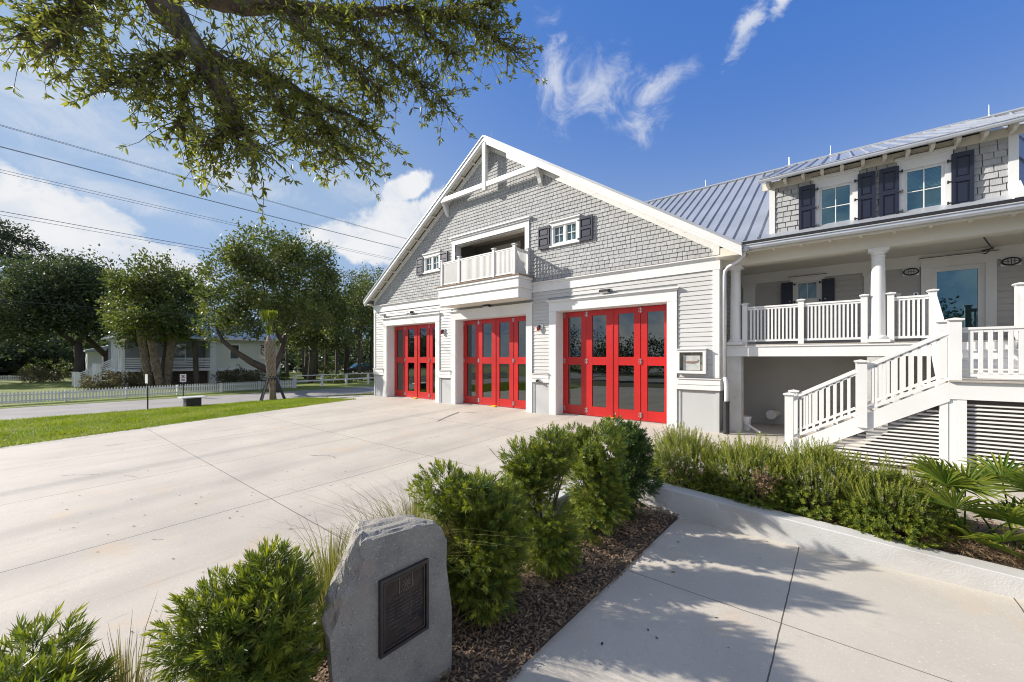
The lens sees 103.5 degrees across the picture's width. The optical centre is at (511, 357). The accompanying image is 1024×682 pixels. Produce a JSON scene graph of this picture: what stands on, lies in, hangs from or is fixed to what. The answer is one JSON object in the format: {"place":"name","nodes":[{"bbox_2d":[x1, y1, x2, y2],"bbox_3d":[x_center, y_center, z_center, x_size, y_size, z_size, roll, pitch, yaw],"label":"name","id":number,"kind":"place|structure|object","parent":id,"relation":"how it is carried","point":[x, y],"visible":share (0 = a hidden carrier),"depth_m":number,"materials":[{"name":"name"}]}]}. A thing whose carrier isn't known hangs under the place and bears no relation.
{"place":"outdoors","nodes":[
{"label":"outdoors","id":0,"kind":"place"},
{"bbox_2d":[0,397,355,447],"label":"lawn","id":1,"kind":"structure","parent":0,"point":[68,419],"depth_m":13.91,"materials":[{"name":"green plant"}]},
{"bbox_2d":[145,374,147,408],"bbox_3d":[-16.879,1.635,18.676,0.300,1.740,0.078,0,0,31],"label":"street sign","id":2,"kind":"object","parent":1,"relation":"on","point":[146,378],"visible":0.82,"depth_m":18.66,"materials":[{"name":"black metal"}]},
{"bbox_2d":[178,395,206,406],"bbox_3d":[-15.722,2.183,19.849,0.800,0.545,1.000,0,0,39],"label":"bench","id":3,"kind":"object","parent":1,"relation":"on","point":[190,401],"visible":0.81,"depth_m":19.64,"materials":[{"name":"grey concrete"}]},
{"bbox_2d":[259,309,285,400],"bbox_3d":[-13.455,-0.118,22.671,1.355,5.229,1.344,0,0,-34],"label":"young palm","id":4,"kind":"object","parent":1,"relation":"on","point":[270,359],"visible":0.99,"depth_m":22.48,"materials":[{"name":"brown plant"}]},
{"bbox_2d":[0,386,373,419],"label":"street","id":5,"kind":"structure","parent":0,"point":[30,412],"depth_m":21.27,"materials":[{"name":"grey asphalt"}]},
{"bbox_2d":[180,374,185,395],"bbox_3d":[-19.811,1.745,24.306,0.300,1.520,0.086,0,0,-33],"label":"street sign","id":6,"kind":"object","parent":5,"relation":"on","point":[183,378],"visible":0.95,"depth_m":24.29,"materials":[{"name":"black metal"}]},
{"bbox_2d":[0,371,373,403],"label":"front yard","id":7,"kind":"structure","parent":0,"point":[12,386],"depth_m":33.57,"materials":[{"name":"green plant"}]},
{"bbox_2d":[0,270,42,360],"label":"oak tree","id":8,"kind":"object","parent":7,"relation":"on","point":[21,341],"visible":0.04,"depth_m":41.36,"materials":[{"name":"green plant"}]},
{"bbox_2d":[0,375,50,380],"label":"picket fence","id":9,"kind":"object","parent":7,"relation":"on","point":[8,376],"visible":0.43,"depth_m":41.82,"materials":[{"name":"paint"}]},
{"bbox_2d":[0,217,73,277],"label":"oak tree","id":10,"kind":"object","parent":7,"relation":"on","point":[6,236],"visible":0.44,"depth_m":45.09,"materials":[{"name":"green plant"}]},
{"bbox_2d":[13,363,71,382],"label":"bush","id":11,"kind":"object","parent":7,"relation":"on","point":[39,373],"visible":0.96,"depth_m":39.11,"materials":[{"name":"green plant"}]},
{"bbox_2d":[17,358,91,379],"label":"bush","id":12,"kind":"object","parent":7,"relation":"on","point":[54,366],"visible":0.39,"depth_m":44.75,"materials":[{"name":"green plant"}]},
{"bbox_2d":[0,240,130,379],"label":"oak tree","id":13,"kind":"object","parent":7,"relation":"on","point":[52,287],"visible":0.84,"depth_m":37.83,"materials":[{"name":"green plant"}]},
{"bbox_2d":[67,262,128,379],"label":"oak tree","id":14,"kind":"object","parent":7,"relation":"on","point":[98,348],"visible":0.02,"depth_m":43.34,"materials":[{"name":"green plant"}]},
{"bbox_2d":[75,367,136,389],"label":"bush","id":15,"kind":"object","parent":7,"relation":"on","point":[116,379],"visible":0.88,"depth_m":30.80,"materials":[{"name":"green plant"}]},
{"bbox_2d":[115,320,159,387],"bbox_3d":[-29.069,-0.316,31.566,3.111,5.692,2.926,0,0,14],"label":"cabbage palm","id":16,"kind":"object","parent":7,"relation":"on","point":[144,356],"visible":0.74,"depth_m":31.64,"materials":[{"name":"brown plant"}]},
{"bbox_2d":[86,242,213,373],"bbox_3d":[-29.309,-3.563,33.600,9.020,12.302,8.342,0,0,39],"label":"oak tree","id":17,"kind":"object","parent":7,"relation":"on","point":[157,293],"visible":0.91,"depth_m":32.37,"materials":[{"name":"green plant"}]},
{"bbox_2d":[128,311,172,386],"bbox_3d":[-28.310,-0.626,31.564,3.292,6.324,3.111,0,0,39],"label":"cabbage palm","id":18,"kind":"object","parent":7,"relation":"on","point":[155,362],"visible":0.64,"depth_m":31.67,"materials":[{"name":"brown plant"}]},
{"bbox_2d":[124,369,176,387],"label":"bush","id":19,"kind":"object","parent":7,"relation":"on","point":[140,382],"visible":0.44,"depth_m":31.89,"materials":[{"name":"green plant"}]},
{"bbox_2d":[71,309,280,386],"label":"cottage","id":20,"kind":"structure","parent":7,"relation":"on","point":[219,356],"depth_m":38.08,"materials":[{"name":"white wood"}]},
{"bbox_2d":[174,344,185,362],"bbox_3d":[-31.520,-0.415,38.142,0.060,1.800,1.100,0,0,39],"label":"window","id":21,"kind":"structure","parent":20,"relation":"in","point":[182,353],"depth_m":38.19,"materials":[{"name":"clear glass"}]},
{"bbox_2d":[229,344,239,358],"bbox_3d":[-27.133,-0.575,39.455,0.170,1.480,0.880,0,0,39],"label":"window","id":22,"kind":"structure","parent":20,"relation":"in","point":[231,355],"depth_m":39.44,"materials":[{"name":"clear glass"}]},
{"bbox_2d":[259,344,264,358],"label":"window","id":23,"kind":"structure","parent":20,"relation":"in","point":[261,346],"depth_m":41.34,"materials":[{"name":"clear glass"}]},
{"bbox_2d":[158,319,193,386],"bbox_3d":[-27.541,-0.445,32.931,3.204,5.936,3.111,0,0,39],"label":"cabbage palm","id":24,"kind":"object","parent":7,"relation":"on","point":[168,364],"visible":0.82,"depth_m":32.59,"materials":[{"name":"brown plant"}]},
{"bbox_2d":[178,329,213,385],"bbox_3d":[-27.132,-0.096,34.379,3.212,5.221,3.057,0,0,39],"label":"cabbage palm","id":25,"kind":"object","parent":7,"relation":"on","point":[196,379],"visible":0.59,"depth_m":34.34,"materials":[{"name":"brown plant"}]},
{"bbox_2d":[210,364,252,383],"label":"bush","id":26,"kind":"object","parent":7,"relation":"on","point":[226,377],"visible":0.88,"depth_m":36.79,"materials":[{"name":"green plant"}]},
{"bbox_2d":[238,368,264,382],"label":"bush","id":27,"kind":"object","parent":7,"relation":"on","point":[253,377],"visible":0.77,"depth_m":37.71,"materials":[{"name":"green plant"}]},
{"bbox_2d":[257,315,308,357],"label":"woodland tree","id":28,"kind":"object","parent":7,"relation":"on","point":[284,350],"visible":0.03,"depth_m":55.75,"materials":[{"name":"green plant"}]},
{"bbox_2d":[277,371,291,381],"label":"bush","id":29,"kind":"object","parent":7,"relation":"on","point":[285,375],"visible":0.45,"depth_m":39.19,"materials":[{"name":"green plant"}]},
{"bbox_2d":[268,305,353,382],"bbox_3d":[-18.931,-1.780,37.639,5.885,8.687,8.067,0,0,39],"label":"woodland tree","id":30,"kind":"object","parent":7,"relation":"on","point":[310,340],"visible":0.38,"depth_m":37.35,"materials":[{"name":"green plant"}]},
{"bbox_2d":[275,291,350,379],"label":"woodland tree","id":31,"kind":"object","parent":7,"relation":"on","point":[314,372],"depth_m":42.63,"materials":[{"name":"green plant"}]},
{"bbox_2d":[274,271,357,375],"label":"woodland tree","id":32,"kind":"object","parent":7,"relation":"on","point":[316,348],"depth_m":53.29,"materials":[{"name":"green plant"}]},
{"bbox_2d":[318,362,347,374],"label":"bush","id":33,"kind":"object","parent":7,"relation":"on","point":[325,367],"visible":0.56,"depth_m":55.81,"materials":[{"name":"green plant"}]},
{"bbox_2d":[294,373,373,387],"bbox_3d":[-8.242,1.960,44.867,0.205,1.090,31.402,0,0,35],"label":"rail fence","id":34,"kind":"object","parent":7,"relation":"on","point":[346,378],"visible":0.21,"depth_m":34.42,"materials":[{"name":"paint"}]},
{"bbox_2d":[299,267,369,374],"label":"woodland tree","id":35,"kind":"object","parent":7,"relation":"on","point":[345,357],"visible":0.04,"depth_m":55.77,"materials":[{"name":"green plant"}]},
{"bbox_2d":[316,372,359,382],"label":"bush","id":36,"kind":"object","parent":7,"relation":"on","point":[337,377],"visible":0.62,"depth_m":38.58,"materials":[{"name":"green plant"}]},
{"bbox_2d":[341,363,373,372],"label":"parked car","id":37,"kind":"object","parent":7,"relation":"on","point":[353,368],"visible":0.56,"depth_m":58.84,"materials":[{"name":"paint"}]},
{"bbox_2d":[337,262,381,374],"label":"woodland tree","id":38,"kind":"object","parent":7,"relation":"on","point":[369,320],"visible":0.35,"depth_m":50.89,"materials":[{"name":"green plant"}]},
{"bbox_2d":[351,370,373,380],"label":"bush","id":39,"kind":"object","parent":7,"relation":"on","point":[370,375],"visible":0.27,"depth_m":41.89,"materials":[{"name":"green plant"}]},
{"bbox_2d":[350,267,383,351],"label":"woodland tree","id":40,"kind":"object","parent":7,"relation":"on","point":[379,274],"visible":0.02,"depth_m":58.55,"materials":[{"name":"green plant"}]},
{"bbox_2d":[0,383,373,408],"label":"lawn verge","id":41,"kind":"structure","parent":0,"point":[46,403],"depth_m":24.35,"materials":[{"name":"green plant"}]},
{"bbox_2d":[0,380,293,404],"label":"picket fence","id":42,"kind":"object","parent":41,"relation":"on","point":[176,392],"visible":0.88,"depth_m":24.04,"materials":[{"name":"paint"}]},
{"bbox_2d":[173,216,362,391],"bbox_3d":[-16.415,-3.683,29.348,9.063,12.622,12.156,0,0,39],"label":"oak tree","id":43,"kind":"object","parent":41,"relation":"on","point":[284,303],"visible":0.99,"depth_m":27.36,"materials":[{"name":"green plant"}]},
{"bbox_2d":[2,368,637,504],"bbox_3d":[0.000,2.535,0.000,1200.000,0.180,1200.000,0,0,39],"label":"ground","id":44,"kind":"structure","parent":0,"point":[281,371],"depth_m":52.45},
{"bbox_2d":[83,345,107,376],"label":"shed","id":45,"kind":"structure","parent":44,"relation":"on","point":[93,356],"depth_m":49.48,"materials":[{"name":"metal"}]},
{"bbox_2d":[0,326,369,375],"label":"bushes","id":46,"kind":"object","parent":44,"relation":"on","point":[297,359],"visible":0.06,"depth_m":54.86,"materials":[{"name":"green plant"}]},
{"bbox_2d":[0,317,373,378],"bbox_3d":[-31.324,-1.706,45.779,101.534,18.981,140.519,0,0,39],"label":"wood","id":47,"kind":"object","parent":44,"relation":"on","point":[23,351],"depth_m":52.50,"materials":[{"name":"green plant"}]},
{"bbox_2d":[187,480,584,680],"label":"wall","id":48,"kind":"structure","parent":44,"relation":"on","point":[562,497],"depth_m":6.24,"materials":[{"name":"concrete"}]},
{"bbox_2d":[638,480,1023,599],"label":"retaining wall","id":49,"kind":"structure","parent":44,"relation":"on","point":[783,527],"depth_m":5.07,"materials":[{"name":"concrete"}]},
{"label":"utility pole","id":50,"kind":"object","parent":44,"relation":"on","visible":0},
{"bbox_2d":[1,300,362,326],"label":"overhead wire","id":51,"kind":"object","parent":50,"relation":"attached to","point":[165,312],"visible":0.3,"depth_m":18.51,"materials":[{"name":"black metal"}]},
{"bbox_2d":[1,211,378,278],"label":"overhead wire","id":52,"kind":"object","parent":50,"relation":"attached to","point":[173,242],"visible":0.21,"depth_m":18.81,"materials":[{"name":"black metal"}]},
{"bbox_2d":[0,172,389,259],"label":"overhead wire","id":53,"kind":"object","parent":50,"relation":"attached to","point":[177,212],"visible":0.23,"depth_m":18.74,"materials":[{"name":"black metal"}]},
{"bbox_2d":[0,169,391,258],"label":"overhead wire","id":54,"kind":"object","parent":50,"relation":"attached to","point":[178,210],"visible":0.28,"depth_m":19.19,"materials":[{"name":"black metal"}]},
{"bbox_2d":[0,146,400,248],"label":"overhead wire","id":55,"kind":"object","parent":50,"relation":"attached to","point":[185,194],"visible":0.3,"depth_m":18.83,"materials":[{"name":"black metal"}]},
{"bbox_2d":[2,125,406,238],"bbox_3d":[-8.573,-8.919,27.759,0.014,0.815,88.001,0,0,39],"label":"overhead wire","id":56,"kind":"object","parent":50,"relation":"attached to","point":[173,174],"visible":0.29,"depth_m":18.29,"materials":[{"name":"black metal"}]},
{"bbox_3d":[-36.693,-3.755,-6.214,2.000,12.920,0.380,0,0,39],"label":"utility pole","id":57,"kind":"object","parent":44,"relation":"on","visible":0},
{"bbox_2d":[4,215,372,279],"bbox_3d":[-8.611,-5.620,27.790,0.014,0.815,88.001,0,0,39],"label":"overhead wire","id":58,"kind":"object","parent":57,"relation":"attached to","point":[168,244],"visible":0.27,"depth_m":18.49,"materials":[{"name":"black metal"}]},
{"bbox_2d":[332,392,373,395],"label":"side lawn","id":59,"kind":"structure","parent":0,"point":[372,393],"depth_m":26.14,"materials":[{"name":"green plant"}]},
{"bbox_2d":[308,501,678,681],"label":"mulch bed","id":60,"kind":"object","parent":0,"point":[533,615],"visible":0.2,"depth_m":3.90,"materials":[{"name":"brown wood"}]},
{"bbox_2d":[0,601,129,681],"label":"shrub","id":61,"kind":"object","parent":60,"relation":"on","point":[69,661],"visible":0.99,"depth_m":2.05,"materials":[{"name":"green plant"}]},
{"bbox_2d":[15,591,188,681],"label":"grass tuft","id":62,"kind":"object","parent":60,"relation":"on","point":[123,669],"visible":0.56,"depth_m":2.28,"materials":[{"name":"plant"}]},
{"bbox_2d":[138,534,330,681],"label":"shrub","id":63,"kind":"object","parent":60,"relation":"on","point":[260,619],"visible":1,"depth_m":2.18,"materials":[{"name":"green plant"}]},
{"bbox_2d":[249,513,377,660],"bbox_3d":[-1.454,1.910,3.240,1.445,0.990,1.273,0,0,-8],"label":"grass tuft","id":64,"kind":"object","parent":60,"relation":"on","point":[327,570],"visible":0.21,"depth_m":3.25,"materials":[{"name":"plant"}]},
{"bbox_2d":[262,492,458,604],"bbox_3d":[-1.385,1.938,3.888,2.105,0.934,2.199,0,0,0],"label":"grass tuft","id":65,"kind":"object","parent":60,"relation":"on","point":[352,525],"visible":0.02,"depth_m":3.90,"materials":[{"name":"plant"}]},
{"bbox_2d":[321,514,451,681],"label":"memorial stone","id":66,"kind":"object","parent":60,"relation":"on","point":[377,625],"visible":0.99,"depth_m":2.75,"materials":[{"name":"grey stone"}]},
{"bbox_2d":[258,473,547,603],"bbox_3d":[-0.950,1.863,4.011,2.962,1.044,2.444,0,0,26],"label":"grass tuft","id":67,"kind":"object","parent":60,"relation":"on","point":[414,510],"visible":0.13,"depth_m":4.04,"materials":[{"name":"green plant"}]},
{"bbox_2d":[316,473,540,580],"bbox_3d":[-0.700,1.880,4.158,2.276,1.010,2.495,0,0,39],"label":"grass tuft","id":68,"kind":"object","parent":60,"relation":"on","point":[449,542],"visible":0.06,"depth_m":4.08,"materials":[{"name":"green plant"}]},
{"bbox_2d":[404,458,535,627],"bbox_3d":[-0.409,1.767,3.997,1.253,1.628,1.167,0,0,-1],"label":"shrub","id":69,"kind":"object","parent":60,"relation":"on","point":[459,496],"visible":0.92,"depth_m":3.71,"materials":[{"name":"green plant"}]},
{"bbox_2d":[497,421,585,586],"bbox_3d":[0.341,1.630,4.733,1.201,1.791,0.963,0,0,39],"label":"shrub","id":70,"kind":"object","parent":60,"relation":"on","point":[535,464],"visible":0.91,"depth_m":4.59,"materials":[{"name":"green plant"}]},
{"bbox_2d":[558,417,635,548],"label":"shrub","id":71,"kind":"object","parent":60,"relation":"on","point":[592,469],"visible":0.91,"depth_m":5.35,"materials":[{"name":"green plant"}]},
{"bbox_2d":[598,413,664,520],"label":"shrub","id":72,"kind":"object","parent":60,"relation":"on","point":[635,464],"visible":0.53,"depth_m":6.10,"materials":[{"name":"green plant"}]},
{"bbox_2d":[0,395,1023,681],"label":"driveway","id":73,"kind":"structure","parent":0,"point":[110,563],"depth_m":6.95,"materials":[{"name":"concrete"}]},
{"bbox_2d":[0,0,547,226],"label":"live oak","id":74,"kind":"object","parent":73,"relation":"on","point":[211,63],"visible":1,"depth_m":4.24,"materials":[{"name":"green plant"}]},
{"bbox_2d":[63,411,498,539],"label":"tyre marks","id":75,"kind":"object","parent":73,"relation":"on","point":[328,455],"visible":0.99,"depth_m":11.15},
{"bbox_2d":[59,402,597,631],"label":"driveway litter","id":76,"kind":"object","parent":73,"relation":"on","point":[251,495],"visible":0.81,"depth_m":6.67,"materials":[{"name":"brown plant"}]},
{"bbox_2d":[363,107,1023,480],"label":"fire station","id":77,"kind":"object","parent":73,"relation":"on","point":[777,288],"visible":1,"depth_m":11.22,"materials":[{"name":"grey paint"}]},
{"bbox_2d":[394,324,434,400],"bbox_3d":[-4.658,0.207,19.609,3.772,3.595,0.280,0,0,39],"label":"bay door","id":78,"kind":"structure","parent":77,"relation":"in","point":[414,345],"depth_m":19.72,"materials":[{"name":"red paint"}]},
{"bbox_2d":[416,250,447,275],"bbox_3d":[-3.591,-4.290,18.300,2.170,0.975,0.266,0,0,39],"label":"window","id":79,"kind":"structure","parent":77,"relation":"in","point":[432,263],"depth_m":18.33,"materials":[{"name":"white paint"}]},
{"bbox_2d":[462,316,525,409],"bbox_3d":[-0.703,0.207,16.357,3.772,3.595,0.280,0,0,39],"label":"bay door","id":80,"kind":"structure","parent":77,"relation":"in","point":[494,350],"depth_m":16.37,"materials":[{"name":"red paint"}]},
{"bbox_2d":[537,324,542,330],"bbox_3d":[0.981,-1.080,14.414,0.250,0.230,0.126,0,0,39],"label":"alarm strobe","id":81,"kind":"object","parent":77,"relation":"attached to","point":[539,326],"visible":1,"depth_m":14.40,"materials":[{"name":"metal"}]},
{"bbox_2d":[538,213,592,249],"bbox_3d":[1.832,-4.290,13.843,2.170,0.975,0.266,0,0,39],"label":"window","id":82,"kind":"structure","parent":77,"relation":"in","point":[571,229],"depth_m":13.80,"materials":[{"name":"white paint"}]},
{"bbox_2d":[599,288,610,294],"bbox_3d":[2.925,-2.105,12.771,0.340,0.160,0.196,0,0,39],"label":"wall lamp","id":83,"kind":"object","parent":77,"relation":"attached to","point":[604,291],"visible":1,"depth_m":12.72,"materials":[{"name":"metal"}]},
{"bbox_2d":[561,305,666,424],"bbox_3d":[3.237,0.207,13.119,3.772,3.595,0.280,0,0,39],"label":"bay door","id":84,"kind":"structure","parent":77,"relation":"in","point":[615,360],"depth_m":13.04,"materials":[{"name":"red paint"}]},
{"bbox_2d":[675,348,707,373],"bbox_3d":[4.947,0.092,11.137,0.800,0.685,0.150,0,0,39],"label":"display case","id":85,"kind":"object","parent":77,"relation":"attached to","point":[692,361],"visible":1,"depth_m":11.13,"materials":[{"name":"white paint"}]},
{"bbox_2d":[766,409,780,418],"bbox_3d":[7.706,1.655,11.860,0.521,0.270,0.270,0,0,-39],"label":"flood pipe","id":86,"kind":"object","parent":77,"relation":"attached to","point":[772,414],"visible":1,"depth_m":11.72,"materials":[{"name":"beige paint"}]},
{"bbox_2d":[781,273,834,304],"bbox_3d":[8.469,-1.915,11.571,1.230,0.865,0.266,0,0,39],"label":"window","id":87,"kind":"structure","parent":77,"relation":"in","point":[811,288],"depth_m":11.56,"materials":[{"name":"white paint"}]},
{"bbox_2d":[799,166,875,229],"bbox_3d":[7.610,-3.691,9.494,1.400,1.312,0.166,0,0,39],"label":"window","id":88,"kind":"structure","parent":77,"relation":"in","point":[837,196],"depth_m":9.49,"materials":[{"name":"white paint"}]},
{"bbox_2d":[902,267,918,276],"bbox_3d":[10.059,-2.165,10.174,0.302,0.190,0.082,0,0,39],"label":"bulkhead light","id":89,"kind":"object","parent":77,"relation":"attached to","point":[910,272],"visible":1,"depth_m":10.16,"materials":[{"name":"metal"}]},
{"bbox_2d":[879,145,973,216],"bbox_3d":[8.744,-3.691,8.563,1.405,1.312,0.166,0,0,39],"label":"window","id":90,"kind":"structure","parent":77,"relation":"in","point":[940,176],"depth_m":8.55,"materials":[{"name":"white paint"}]},
{"bbox_2d":[919,250,998,340],"bbox_3d":[10.688,-1.407,9.687,1.290,2.124,0.150,0,0,39],"label":"porch door","id":91,"kind":"structure","parent":77,"relation":"in","point":[966,283],"depth_m":9.62,"materials":[{"name":"white paint"}]},
{"bbox_2d":[981,237,993,253],"bbox_3d":[10.298,-2.488,8.847,1.808,0.174,0.230,0,0,-36],"label":"hanging cable","id":92,"kind":"object","parent":77,"relation":"hanging from","point":[988,243],"visible":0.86,"depth_m":9.07,"materials":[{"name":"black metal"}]},
{"bbox_2d":[1000,256,1021,266],"bbox_3d":[11.310,-2.185,9.145,0.302,0.190,0.082,0,0,39],"label":"bulkhead light","id":93,"kind":"object","parent":77,"relation":"attached to","point":[1011,261],"visible":1,"depth_m":9.13,"materials":[{"name":"metal"}]},
{"bbox_2d":[744,415,751,430],"bbox_3d":[6.412,1.797,11.107,0.320,0.376,0.336,0,0,39],"label":"bucket","id":94,"kind":"object","parent":73,"relation":"on","point":[747,419],"visible":0.53,"depth_m":10.99,"materials":[{"name":"white plastic"}]},
{"bbox_2d":[744,422,759,432],"bbox_3d":[6.396,1.860,10.742,0.060,0.243,0.478,0,0,-22],"label":"loose pipe","id":95,"kind":"object","parent":73,"relation":"on","point":[750,426],"visible":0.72,"depth_m":10.74,"materials":[{"name":"white plastic"}]},
{"bbox_2d":[0,0,1023,340],"label":"sky","id":96,"kind":"structure","parent":0,"point":[643,100],"materials":[{"name":"blue"}]},
{"bbox_2d":[507,518,1023,681],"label":"walkway","id":97,"kind":"structure","parent":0,"point":[783,612],"depth_m":3.75,"materials":[{"name":"concrete"}]},
{"bbox_2d":[646,466,1023,569],"bbox_3d":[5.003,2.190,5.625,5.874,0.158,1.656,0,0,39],"label":"planter mulch","id":98,"kind":"object","parent":0,"point":[895,530],"visible":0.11,"depth_m":5.28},
{"bbox_2d":[646,421,720,491],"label":"planter shrub","id":99,"kind":"object","parent":98,"relation":"on","point":[674,442],"visible":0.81,"depth_m":6.74,"materials":[{"name":"green plant"}]},
{"bbox_2d":[697,431,811,513],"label":"planter shrub","id":100,"kind":"object","parent":98,"relation":"on","point":[749,457],"visible":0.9,"depth_m":6.02,"materials":[{"name":"green plant"}]},
{"bbox_2d":[759,434,883,530],"bbox_3d":[4.358,1.747,5.746,1.468,1.301,1.239,0,0,39],"label":"planter shrub","id":101,"kind":"object","parent":98,"relation":"on","point":[828,461],"visible":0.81,"depth_m":5.51,"materials":[{"name":"green plant"}]},
{"bbox_2d":[825,450,969,549],"bbox_3d":[4.862,1.785,5.185,1.342,1.199,1.170,0,0,39],"label":"planter shrub","id":102,"kind":"object","parent":98,"relation":"on","point":[896,479],"visible":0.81,"depth_m":4.95,"materials":[{"name":"green plant"}]},
{"bbox_2d":[875,452,1023,550],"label":"palmetto","id":103,"kind":"object","parent":98,"relation":"on","point":[943,474],"visible":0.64,"depth_m":4.64,"materials":[{"name":"green plant"}]},
{"bbox_2d":[912,451,1023,559],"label":"palmetto","id":104,"kind":"object","parent":98,"relation":"on","point":[1018,518],"visible":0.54,"depth_m":4.46,"materials":[{"name":"green plant"}]},
{"bbox_2d":[918,530,1023,568],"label":"mulch","id":105,"kind":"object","parent":98,"relation":"on","point":[1009,556],"depth_m":4.52,"materials":[{"name":"brown wood"}]},
{"bbox_2d":[995,462,1023,543],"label":"palmetto","id":106,"kind":"object","parent":98,"relation":"on","point":[1017,502],"visible":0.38,"depth_m":4.72,"materials":[{"name":"green plant"}]}
]}

